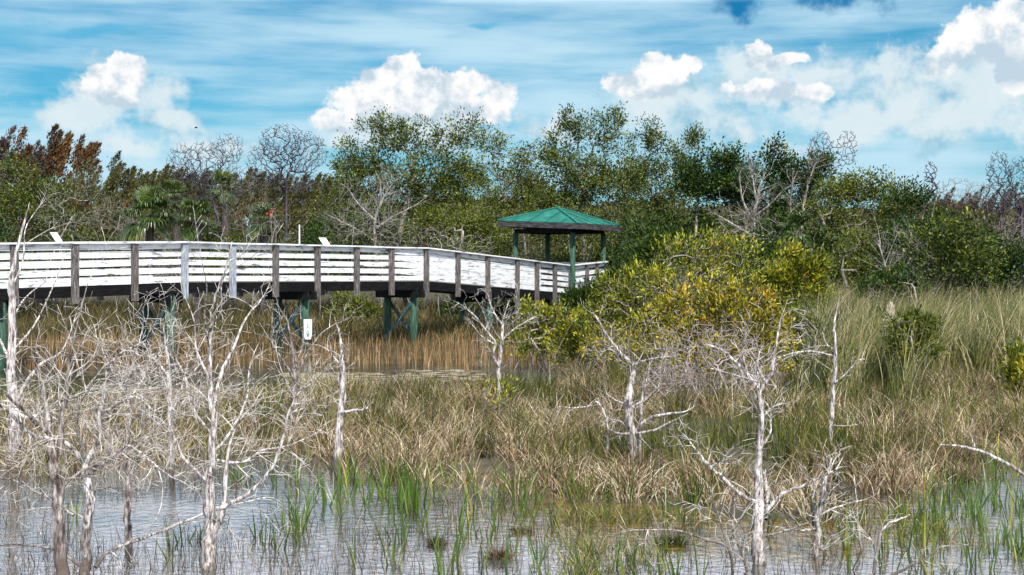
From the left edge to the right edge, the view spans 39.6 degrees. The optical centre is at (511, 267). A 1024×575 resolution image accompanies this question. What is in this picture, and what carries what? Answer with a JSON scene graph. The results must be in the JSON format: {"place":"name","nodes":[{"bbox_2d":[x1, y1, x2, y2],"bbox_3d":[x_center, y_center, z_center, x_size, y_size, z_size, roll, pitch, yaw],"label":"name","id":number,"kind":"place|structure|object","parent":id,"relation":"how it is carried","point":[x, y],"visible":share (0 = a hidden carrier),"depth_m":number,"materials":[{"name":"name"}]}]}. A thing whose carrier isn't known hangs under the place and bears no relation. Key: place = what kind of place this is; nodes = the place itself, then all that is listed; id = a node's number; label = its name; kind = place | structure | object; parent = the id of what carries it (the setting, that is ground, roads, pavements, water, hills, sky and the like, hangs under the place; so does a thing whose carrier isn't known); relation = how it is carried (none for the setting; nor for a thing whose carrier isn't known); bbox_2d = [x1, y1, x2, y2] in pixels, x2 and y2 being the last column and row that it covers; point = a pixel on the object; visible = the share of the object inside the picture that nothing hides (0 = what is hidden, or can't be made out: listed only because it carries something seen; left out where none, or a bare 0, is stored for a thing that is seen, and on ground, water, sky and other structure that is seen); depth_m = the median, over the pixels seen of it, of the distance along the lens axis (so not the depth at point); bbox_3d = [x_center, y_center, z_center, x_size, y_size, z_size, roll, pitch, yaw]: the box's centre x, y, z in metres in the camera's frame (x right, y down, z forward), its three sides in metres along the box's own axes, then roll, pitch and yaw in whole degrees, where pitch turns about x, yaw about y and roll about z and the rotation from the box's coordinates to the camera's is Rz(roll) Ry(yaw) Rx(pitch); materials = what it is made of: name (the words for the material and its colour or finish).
{"place":"outdoors","nodes":[
{"label":"outdoors","id":0,"kind":"place"},
{"bbox_2d":[0,272,1022,519],"bbox_3d":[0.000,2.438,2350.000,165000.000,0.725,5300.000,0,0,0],"label":"marsh ground","id":1,"kind":"structure","parent":0,"point":[722,508],"depth_m":18.55,"materials":[{"name":"soil"}]},
{"bbox_2d":[0,148,97,312],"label":"broadleaf tree","id":2,"kind":"object","parent":1,"relation":"on","point":[25,190],"visible":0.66,"depth_m":57.78,"materials":[{"name":"green plant"}]},
{"bbox_2d":[0,188,106,467],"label":"bare tree","id":3,"kind":"object","parent":1,"relation":"on","point":[12,341],"visible":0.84,"depth_m":17.19,"materials":[{"name":"grey plant"}]},
{"bbox_2d":[23,157,124,320],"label":"broadleaf tree","id":4,"kind":"object","parent":1,"relation":"on","point":[87,194],"visible":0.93,"depth_m":55.91,"materials":[{"name":"green plant"}]},
{"bbox_2d":[37,218,130,312],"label":"bank bush","id":5,"kind":"object","parent":1,"relation":"on","point":[99,237],"visible":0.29,"depth_m":55.85,"materials":[{"name":"green plant"}]},
{"bbox_2d":[0,219,182,574],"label":"bare tree","id":6,"kind":"object","parent":1,"relation":"on","point":[59,529],"visible":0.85,"depth_m":10.98,"materials":[{"name":"grey plant"}]},
{"bbox_2d":[116,183,182,317],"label":"fan palm","id":7,"kind":"object","parent":1,"relation":"on","point":[153,200],"visible":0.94,"depth_m":51.70,"materials":[{"name":"green plant"}]},
{"bbox_2d":[0,288,305,574],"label":"bare tree","id":8,"kind":"object","parent":1,"relation":"on","point":[87,522],"visible":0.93,"depth_m":11.03,"materials":[{"name":"grey plant"}]},
{"bbox_2d":[54,273,260,548],"bbox_3d":[-3.055,1.411,12.358,1.958,2.724,2.101,0,0,0],"label":"bare tree","id":9,"kind":"object","parent":1,"relation":"on","point":[127,511],"visible":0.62,"depth_m":12.19,"materials":[{"name":"grey plant"}]},
{"bbox_2d":[100,296,232,478],"bbox_3d":[-4.000,1.510,16.319,1.538,2.380,1.042,0,0,20],"label":"bare tree","id":10,"kind":"object","parent":1,"relation":"on","point":[172,472],"visible":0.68,"depth_m":16.22,"materials":[{"name":"grey plant"}]},
{"bbox_2d":[160,177,191,319],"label":"fan palm","id":11,"kind":"object","parent":1,"relation":"on","point":[173,185],"visible":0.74,"depth_m":56.85,"materials":[{"name":"green plant"}]},
{"bbox_2d":[167,195,219,327],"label":"fan palm","id":12,"kind":"object","parent":1,"relation":"on","point":[189,205],"visible":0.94,"depth_m":49.86,"materials":[{"name":"green plant"}]},
{"bbox_2d":[166,133,250,301],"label":"bare tree","id":13,"kind":"object","parent":1,"relation":"on","point":[200,173],"visible":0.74,"depth_m":73.92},
{"bbox_2d":[160,216,259,305],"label":"bank bush","id":14,"kind":"object","parent":1,"relation":"on","point":[209,237],"visible":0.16,"depth_m":60.88,"materials":[{"name":"green plant"}]},
{"bbox_2d":[205,169,242,307],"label":"fan palm","id":15,"kind":"object","parent":1,"relation":"on","point":[219,176],"visible":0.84,"depth_m":59.86,"materials":[{"name":"green plant"}]},
{"bbox_2d":[189,222,271,320],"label":"bank bush","id":16,"kind":"object","parent":1,"relation":"on","point":[218,266],"visible":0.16,"depth_m":55.94,"materials":[{"name":"green plant"}]},
{"bbox_2d":[202,173,282,319],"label":"tree","id":17,"kind":"object","parent":1,"relation":"on","point":[247,220],"visible":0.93,"depth_m":53.77,"materials":[{"name":"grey plant"}]},
{"bbox_2d":[242,201,285,320],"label":"fan palm","id":18,"kind":"object","parent":1,"relation":"on","point":[266,218],"visible":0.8,"depth_m":55.85,"materials":[{"name":"green plant"}]},
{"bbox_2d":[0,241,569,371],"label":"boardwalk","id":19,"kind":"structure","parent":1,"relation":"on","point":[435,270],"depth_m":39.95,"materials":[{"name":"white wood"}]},
{"bbox_2d":[246,124,326,307],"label":"bare tree","id":20,"kind":"object","parent":1,"relation":"on","point":[286,179],"visible":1,"depth_m":69.89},
{"bbox_2d":[253,288,362,429],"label":"bare tree","id":21,"kind":"object","parent":1,"relation":"on","point":[294,375],"visible":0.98,"depth_m":20.75,"materials":[{"name":"grey plant"}]},
{"bbox_2d":[286,214,352,319],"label":"bank bush","id":22,"kind":"object","parent":1,"relation":"on","point":[313,235],"visible":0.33,"depth_m":55.72,"materials":[{"name":"green plant"}]},
{"bbox_2d":[285,327,373,477],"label":"bare tree","id":23,"kind":"object","parent":1,"relation":"on","point":[339,424],"visible":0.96,"depth_m":16.27,"materials":[{"name":"grey plant"}]},
{"bbox_2d":[7,292,657,341],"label":"bank grass","id":24,"kind":"structure","parent":1,"relation":"on","point":[427,319],"depth_m":50.62,"materials":[{"name":"plant"}]},
{"bbox_2d":[301,146,370,300],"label":"broadleaf tree","id":25,"kind":"object","parent":1,"relation":"on","point":[344,205],"visible":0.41,"depth_m":66.91,"materials":[{"name":"green plant"}]},
{"bbox_2d":[325,206,389,302],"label":"bank bush","id":26,"kind":"object","parent":1,"relation":"on","point":[361,239],"visible":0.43,"depth_m":57.30,"materials":[{"name":"green plant"}]},
{"bbox_2d":[322,291,396,326],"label":"marsh shrub","id":27,"kind":"object","parent":1,"relation":"on","point":[366,306],"visible":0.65,"depth_m":52.86,"materials":[{"name":"green plant"}]},
{"bbox_2d":[314,201,411,295],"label":"broadleaf tree","id":28,"kind":"object","parent":1,"relation":"on","point":[381,210],"visible":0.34,"depth_m":58.86,"materials":[{"name":"green plant"}]},
{"bbox_2d":[316,173,418,308],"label":"tree","id":29,"kind":"object","parent":1,"relation":"on","point":[353,230],"visible":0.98,"depth_m":53.01,"materials":[{"name":"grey plant"}]},
{"bbox_2d":[314,159,429,261],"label":"bare tree","id":30,"kind":"object","parent":1,"relation":"on","point":[375,218],"visible":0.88,"depth_m":56.98,"materials":[{"name":"grey plant"}]},
{"bbox_2d":[342,188,453,298],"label":"broadleaf tree","id":31,"kind":"object","parent":1,"relation":"on","point":[409,215],"visible":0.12,"depth_m":69.81,"materials":[{"name":"green plant"}]},
{"bbox_2d":[326,103,501,306],"bbox_3d":[-4.182,-2.311,59.829,7.779,9.357,3.141,0,0,0],"label":"oak tree","id":32,"kind":"object","parent":1,"relation":"on","point":[438,186],"visible":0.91,"depth_m":59.79,"materials":[{"name":"green plant"}]},
{"bbox_2d":[399,192,522,310],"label":"broadleaf tree","id":33,"kind":"object","parent":1,"relation":"on","point":[476,223],"visible":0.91,"depth_m":56.79,"materials":[{"name":"green plant"}]},
{"bbox_2d":[432,298,527,323],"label":"marsh shrub","id":34,"kind":"object","parent":1,"relation":"on","point":[497,310],"visible":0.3,"depth_m":53.80,"materials":[{"name":"green plant"}]},
{"bbox_2d":[443,279,543,417],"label":"bare tree","id":35,"kind":"object","parent":1,"relation":"on","point":[498,363],"visible":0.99,"depth_m":21.76,"materials":[{"name":"grey plant"}]},
{"bbox_2d":[466,227,532,280],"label":"bank bush","id":36,"kind":"object","parent":1,"relation":"on","point":[509,248],"visible":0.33,"depth_m":61.94,"materials":[{"name":"green plant"}]},
{"bbox_2d":[450,117,555,253],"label":"oak tree","id":37,"kind":"object","parent":1,"relation":"on","point":[510,203],"visible":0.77,"depth_m":63.89,"materials":[{"name":"green plant"}]},
{"bbox_2d":[442,166,576,254],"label":"broadleaf tree","id":38,"kind":"object","parent":1,"relation":"on","point":[457,204],"visible":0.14,"depth_m":68.87,"materials":[{"name":"green plant"}]},
{"bbox_2d":[0,344,1023,524],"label":"dead sedge","id":39,"kind":"object","parent":1,"relation":"on","point":[888,471],"visible":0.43,"depth_m":18.53,"materials":[{"name":"plant"}]},
{"bbox_2d":[0,335,1023,532],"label":"green sedge","id":40,"kind":"object","parent":1,"relation":"on","point":[781,435],"visible":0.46,"depth_m":19.59,"materials":[{"name":"plant"}]},
{"bbox_2d":[1,172,1023,276],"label":"distant wood","id":41,"kind":"object","parent":1,"relation":"on","point":[739,223],"visible":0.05,"depth_m":128.40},
{"bbox_2d":[489,292,576,371],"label":"marsh shrub","id":42,"kind":"object","parent":1,"relation":"on","point":[538,338],"visible":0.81,"depth_m":32.92,"materials":[{"name":"green plant"}]},
{"bbox_2d":[497,206,619,309],"bbox_3d":[1.832,0.317,54.852,3.565,5.367,3.566,0,0,31],"label":"gazebo","id":43,"kind":"object","parent":1,"relation":"on","point":[556,220],"visible":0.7,"depth_m":54.05,"materials":[{"name":"green metal"}]},
{"bbox_2d":[501,193,669,268],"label":"broadleaf tree","id":44,"kind":"object","parent":1,"relation":"on","point":[587,237],"visible":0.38,"depth_m":59.91,"materials":[{"name":"green plant"}]},
{"bbox_2d":[520,100,657,275],"bbox_3d":[3.367,-2.493,62.058,6.082,9.670,2.656,0,0,0],"label":"oak tree","id":45,"kind":"object","parent":1,"relation":"on","point":[629,179],"visible":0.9,"depth_m":61.84,"materials":[{"name":"green plant"}]},
{"bbox_2d":[551,259,627,336],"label":"marsh shrub","id":46,"kind":"object","parent":1,"relation":"on","point":[573,296],"visible":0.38,"depth_m":45.81,"materials":[{"name":"yellow leaf"},{"name":"twig"}]},
{"bbox_2d":[543,305,638,374],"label":"marsh shrub","id":47,"kind":"object","parent":1,"relation":"on","point":[571,344],"visible":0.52,"depth_m":31.88,"materials":[{"name":"green plant"}]},
{"bbox_2d":[533,299,728,388],"bbox_3d":[2.682,1.697,27.681,3.929,2.220,2.987,0,0,23],"label":"marsh shrub","id":48,"kind":"object","parent":1,"relation":"on","point":[633,345],"visible":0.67,"depth_m":28.01,"materials":[{"name":"plant"}]},
{"bbox_2d":[585,204,682,328],"bbox_3d":[4.186,0.246,46.981,3.533,4.729,3.672,0,0,-6],"label":"bank bush","id":49,"kind":"object","parent":1,"relation":"on","point":[643,230],"visible":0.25,"depth_m":46.52,"materials":[{"name":"green plant"}]},
{"bbox_2d":[580,297,696,470],"bbox_3d":[1.352,1.512,16.621,1.036,2.375,1.385,0,0,-40],"label":"bare tree","id":50,"kind":"object","parent":1,"relation":"on","point":[633,432],"visible":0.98,"depth_m":16.75,"materials":[{"name":"grey plant"}]},
{"bbox_2d":[547,256,765,374],"bbox_3d":[2.991,1.244,30.450,4.684,3.149,3.324,0,0,-22],"label":"marsh shrub","id":51,"kind":"object","parent":1,"relation":"on","point":[620,300],"visible":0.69,"depth_m":30.90,"materials":[{"name":"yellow plant"}]},
{"bbox_2d":[610,111,711,292],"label":"oak tree","id":52,"kind":"object","parent":1,"relation":"on","point":[659,198],"visible":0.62,"depth_m":64.85,"materials":[{"name":"green plant"}]},
{"bbox_2d":[619,220,704,331],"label":"marsh shrub","id":53,"kind":"object","parent":1,"relation":"on","point":[638,250],"visible":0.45,"depth_m":44.85,"materials":[{"name":"green plant"}]},
{"bbox_2d":[627,202,735,307],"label":"broadleaf tree","id":54,"kind":"object","parent":1,"relation":"on","point":[686,226],"visible":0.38,"depth_m":59.79,"materials":[{"name":"green plant"}]},
{"bbox_2d":[593,293,786,357],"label":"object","id":55,"kind":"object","parent":1,"relation":"on","point":[739,324],"depth_m":42.54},
{"bbox_2d":[621,445,784,574],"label":"bare tree","id":56,"kind":"object","parent":1,"relation":"on","point":[734,534],"visible":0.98,"depth_m":11.20,"materials":[{"name":"grey plant"}]},
{"bbox_2d":[645,221,776,345],"bbox_3d":[4.905,0.802,35.933,2.640,4.015,3.002,0,0,42],"label":"marsh shrub","id":57,"kind":"object","parent":1,"relation":"on","point":[716,270],"visible":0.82,"depth_m":35.94,"materials":[{"name":"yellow plant"}]},
{"bbox_2d":[662,135,763,307],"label":"broadleaf tree","id":58,"kind":"object","parent":1,"relation":"on","point":[693,176],"visible":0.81,"depth_m":55.82,"materials":[{"name":"green plant"}]},
{"bbox_2d":[642,320,805,406],"bbox_3d":[3.236,1.853,24.217,2.831,1.913,4.024,0,0,-21],"label":"marsh shrub","id":59,"kind":"object","parent":1,"relation":"on","point":[673,353],"visible":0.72,"depth_m":24.35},
{"bbox_2d":[648,272,809,396],"bbox_3d":[3.878,1.437,25.632,2.994,2.751,4.052,0,0,0],"label":"marsh shrub","id":60,"kind":"object","parent":1,"relation":"on","point":[723,301],"visible":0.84,"depth_m":25.40,"materials":[{"name":"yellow plant"}]},
{"bbox_2d":[708,143,801,243],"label":"bare tree","id":61,"kind":"object","parent":1,"relation":"on","point":[753,216],"visible":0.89,"depth_m":53.44,"materials":[{"name":"grey plant"}]},
{"bbox_2d":[663,294,856,563],"bbox_3d":[1.961,1.454,11.611,1.494,2.478,1.886,0,0,-16],"label":"bare tree","id":62,"kind":"object","parent":1,"relation":"on","point":[758,517],"visible":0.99,"depth_m":11.59,"materials":[{"name":"grey plant"}]},
{"bbox_2d":[536,492,986,574],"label":"shallow sedge","id":63,"kind":"object","parent":1,"relation":"on","point":[600,546],"visible":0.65,"depth_m":12.60,"materials":[{"name":"plant"}]},
{"bbox_2d":[721,224,829,330],"bbox_3d":[8.124,0.556,43.880,3.090,3.980,2.973,0,0,-18],"label":"bank bush","id":64,"kind":"object","parent":1,"relation":"on","point":[771,247],"visible":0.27,"depth_m":43.97,"materials":[{"name":"green plant"}]},
{"bbox_2d":[718,131,841,315],"bbox_3d":[10.491,-1.333,55.047,4.955,7.846,2.109,0,0,0],"label":"broadleaf tree","id":65,"kind":"object","parent":1,"relation":"on","point":[782,163],"visible":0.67,"depth_m":54.80,"materials":[{"name":"green plant"}]},
{"bbox_2d":[748,235,843,347],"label":"marsh shrub","id":66,"kind":"object","parent":1,"relation":"on","point":[793,265],"visible":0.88,"depth_m":37.80,"materials":[{"name":"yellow plant"}]},
{"bbox_2d":[778,210,813,256],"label":"fan palm","id":67,"kind":"object","parent":1,"relation":"on","point":[799,218],"visible":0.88,"depth_m":48.82,"materials":[{"name":"green plant"}]},
{"bbox_2d":[749,198,853,282],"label":"broadleaf tree","id":68,"kind":"object","parent":1,"relation":"on","point":[815,236],"visible":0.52,"depth_m":49.78,"materials":[{"name":"green plant"}]},
{"bbox_2d":[749,294,859,392],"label":"marsh shrub","id":69,"kind":"object","parent":1,"relation":"on","point":[802,319],"visible":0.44,"depth_m":26.97,"materials":[{"name":"green plant"}]},
{"bbox_2d":[770,135,851,243],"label":"bare tree","id":70,"kind":"object","parent":1,"relation":"on","point":[807,186],"visible":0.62,"depth_m":54.49,"materials":[{"name":"grey plant"}]},
{"bbox_2d":[768,297,864,444],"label":"bare tree","id":71,"kind":"object","parent":1,"relation":"on","point":[833,385],"visible":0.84,"depth_m":18.29,"materials":[{"name":"grey plant"}]},
{"bbox_2d":[764,439,878,557],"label":"bare tree","id":72,"kind":"object","parent":1,"relation":"on","point":[821,504],"visible":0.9,"depth_m":11.79,"materials":[{"name":"grey plant"}]},
{"bbox_2d":[793,159,920,281],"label":"broadleaf tree","id":73,"kind":"object","parent":1,"relation":"on","point":[849,188],"visible":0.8,"depth_m":51.84,"materials":[{"name":"green plant"}]},
{"bbox_2d":[825,219,888,300],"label":"broadleaf tree","id":74,"kind":"object","parent":1,"relation":"on","point":[852,266],"visible":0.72,"depth_m":46.78,"materials":[{"name":"green plant"}]},
{"bbox_2d":[816,496,912,571],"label":"bare tree","id":75,"kind":"object","parent":1,"relation":"on","point":[879,540],"visible":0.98,"depth_m":11.21,"materials":[{"name":"grey plant"}]},
{"bbox_2d":[826,259,935,307],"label":"marsh shrub","id":76,"kind":"object","parent":1,"relation":"on","point":[901,278],"visible":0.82,"depth_m":41.93,"materials":[{"name":"green plant"}]},
{"bbox_2d":[768,273,1023,402],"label":"sawgrass","id":77,"kind":"object","parent":1,"relation":"on","point":[957,341],"visible":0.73,"depth_m":29.42,"materials":[{"name":"plant"}]},
{"bbox_2d":[857,214,936,305],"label":"bank bush","id":78,"kind":"object","parent":1,"relation":"on","point":[902,244],"visible":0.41,"depth_m":46.50,"materials":[{"name":"green plant"}]},
{"bbox_2d":[847,215,965,296],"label":"bare tree","id":79,"kind":"object","parent":1,"relation":"on","point":[890,262],"visible":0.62,"depth_m":45.01,"materials":[{"name":"grey plant"}]},
{"bbox_2d":[790,279,1023,383],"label":"straw stalks","id":80,"kind":"object","parent":1,"relation":"on","point":[907,327],"visible":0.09,"depth_m":29.92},
{"bbox_2d":[877,303,950,398],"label":"marsh shrub","id":81,"kind":"object","parent":1,"relation":"on","point":[930,321],"visible":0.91,"depth_m":26.44,"materials":[{"name":"green plant"}]},
{"bbox_2d":[864,172,966,292],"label":"broadleaf tree","id":82,"kind":"object","parent":1,"relation":"on","point":[920,200],"visible":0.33,"depth_m":49.91,"materials":[{"name":"green plant"}]},
{"bbox_2d":[891,196,1011,300],"bbox_3d":[13.406,0.215,44.098,2.620,4.823,4.378,0,0,-32],"label":"bank bush","id":83,"kind":"object","parent":1,"relation":"on","point":[955,236],"visible":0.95,"depth_m":43.57,"materials":[{"name":"green plant"}]},
{"bbox_2d":[947,218,1021,301],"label":"bank bush","id":84,"kind":"object","parent":1,"relation":"on","point":[985,283],"visible":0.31,"depth_m":46.70,"materials":[{"name":"green plant"}]},
{"bbox_2d":[981,150,1016,269],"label":"bare tree","id":85,"kind":"object","parent":1,"relation":"on","point":[998,207],"visible":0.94,"depth_m":91.96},
{"bbox_2d":[985,231,1023,300],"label":"bank bush","id":86,"kind":"object","parent":1,"relation":"on","point":[1018,251],"visible":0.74,"depth_m":46.85,"materials":[{"name":"green plant"}]},
{"bbox_2d":[994,337,1023,399],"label":"marsh shrub","id":87,"kind":"object","parent":1,"relation":"on","point":[1014,350],"visible":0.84,"depth_m":24.46,"materials":[{"name":"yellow plant"}]},
{"bbox_2d":[0,334,1023,574],"bbox_3d":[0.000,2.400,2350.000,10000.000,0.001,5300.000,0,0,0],"label":"water","id":88,"kind":"structure","parent":0,"point":[105,505],"depth_m":13.35,"materials":[{"name":"liquid"}]},
{"bbox_2d":[0,125,23,242],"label":"feathery tree","id":89,"kind":"object","parent":88,"relation":"on","point":[5,144],"visible":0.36,"depth_m":79.70,"materials":[{"name":"brown plant"}]},
{"bbox_2d":[6,124,45,252],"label":"feathery tree","id":90,"kind":"object","parent":88,"relation":"on","point":[28,147],"visible":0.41,"depth_m":79.76,"materials":[{"name":"brown plant"}]},
{"bbox_2d":[42,123,83,304],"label":"feathery tree","id":91,"kind":"object","parent":88,"relation":"on","point":[58,156],"visible":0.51,"depth_m":81.70,"materials":[{"name":"brown plant"}]},
{"bbox_2d":[68,134,113,239],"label":"feathery tree","id":92,"kind":"object","parent":88,"relation":"on","point":[84,154],"visible":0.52,"depth_m":83.91,"materials":[{"name":"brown plant"}]},
{"bbox_2d":[88,150,127,250],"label":"feathery tree","id":93,"kind":"object","parent":88,"relation":"on","point":[113,176],"visible":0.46,"depth_m":111.77,"materials":[{"name":"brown plant"}]},
{"bbox_2d":[106,159,138,275],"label":"feathery tree","id":94,"kind":"object","parent":88,"relation":"on","point":[125,175],"visible":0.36,"depth_m":116.05,"materials":[{"name":"green plant"}]},
{"bbox_2d":[216,172,252,251],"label":"feathery tree","id":95,"kind":"object","parent":88,"relation":"on","point":[245,199],"visible":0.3,"depth_m":112.00,"materials":[{"name":"green plant"}]},
{"bbox_2d":[117,208,357,569],"bbox_3d":[-2.175,1.112,11.454,1.866,3.177,1.742,0,0,-38],"label":"bare tree","id":96,"kind":"object","parent":88,"relation":"in","point":[211,526],"visible":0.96,"depth_m":11.40,"materials":[{"name":"grey plant"}]},
{"bbox_2d":[1,370,496,388],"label":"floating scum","id":97,"kind":"object","parent":88,"relation":"on","point":[374,377],"visible":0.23,"depth_m":31.35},
{"bbox_2d":[230,166,270,293],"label":"feathery tree","id":98,"kind":"object","parent":88,"relation":"on","point":[258,197],"visible":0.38,"depth_m":115.88,"materials":[{"name":"green plant"}]},
{"bbox_2d":[257,173,296,266],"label":"feathery tree","id":99,"kind":"object","parent":88,"relation":"on","point":[280,206],"visible":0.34,"depth_m":113.94,"materials":[{"name":"grey plant"}]},
{"bbox_2d":[7,315,575,369],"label":"reeds","id":100,"kind":"object","parent":88,"relation":"on","point":[430,346],"visible":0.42,"depth_m":38.80,"materials":[{"name":"plant"}]},
{"bbox_2d":[288,173,321,274],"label":"feathery tree","id":101,"kind":"object","parent":88,"relation":"on","point":[301,196],"visible":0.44,"depth_m":111.95,"materials":[{"name":"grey plant"}]},
{"bbox_2d":[0,433,1023,574],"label":"thin rushes","id":102,"kind":"object","parent":88,"relation":"on","point":[341,541],"visible":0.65,"depth_m":12.27,"materials":[{"name":"plant"}]},
{"bbox_2d":[47,429,1023,574],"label":"water grass","id":103,"kind":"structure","parent":88,"relation":"on","point":[414,497],"depth_m":13.40,"materials":[{"name":"plant"}]},
{"bbox_2d":[0,0,1023,267],"label":"sky","id":104,"kind":"structure","parent":0,"point":[916,83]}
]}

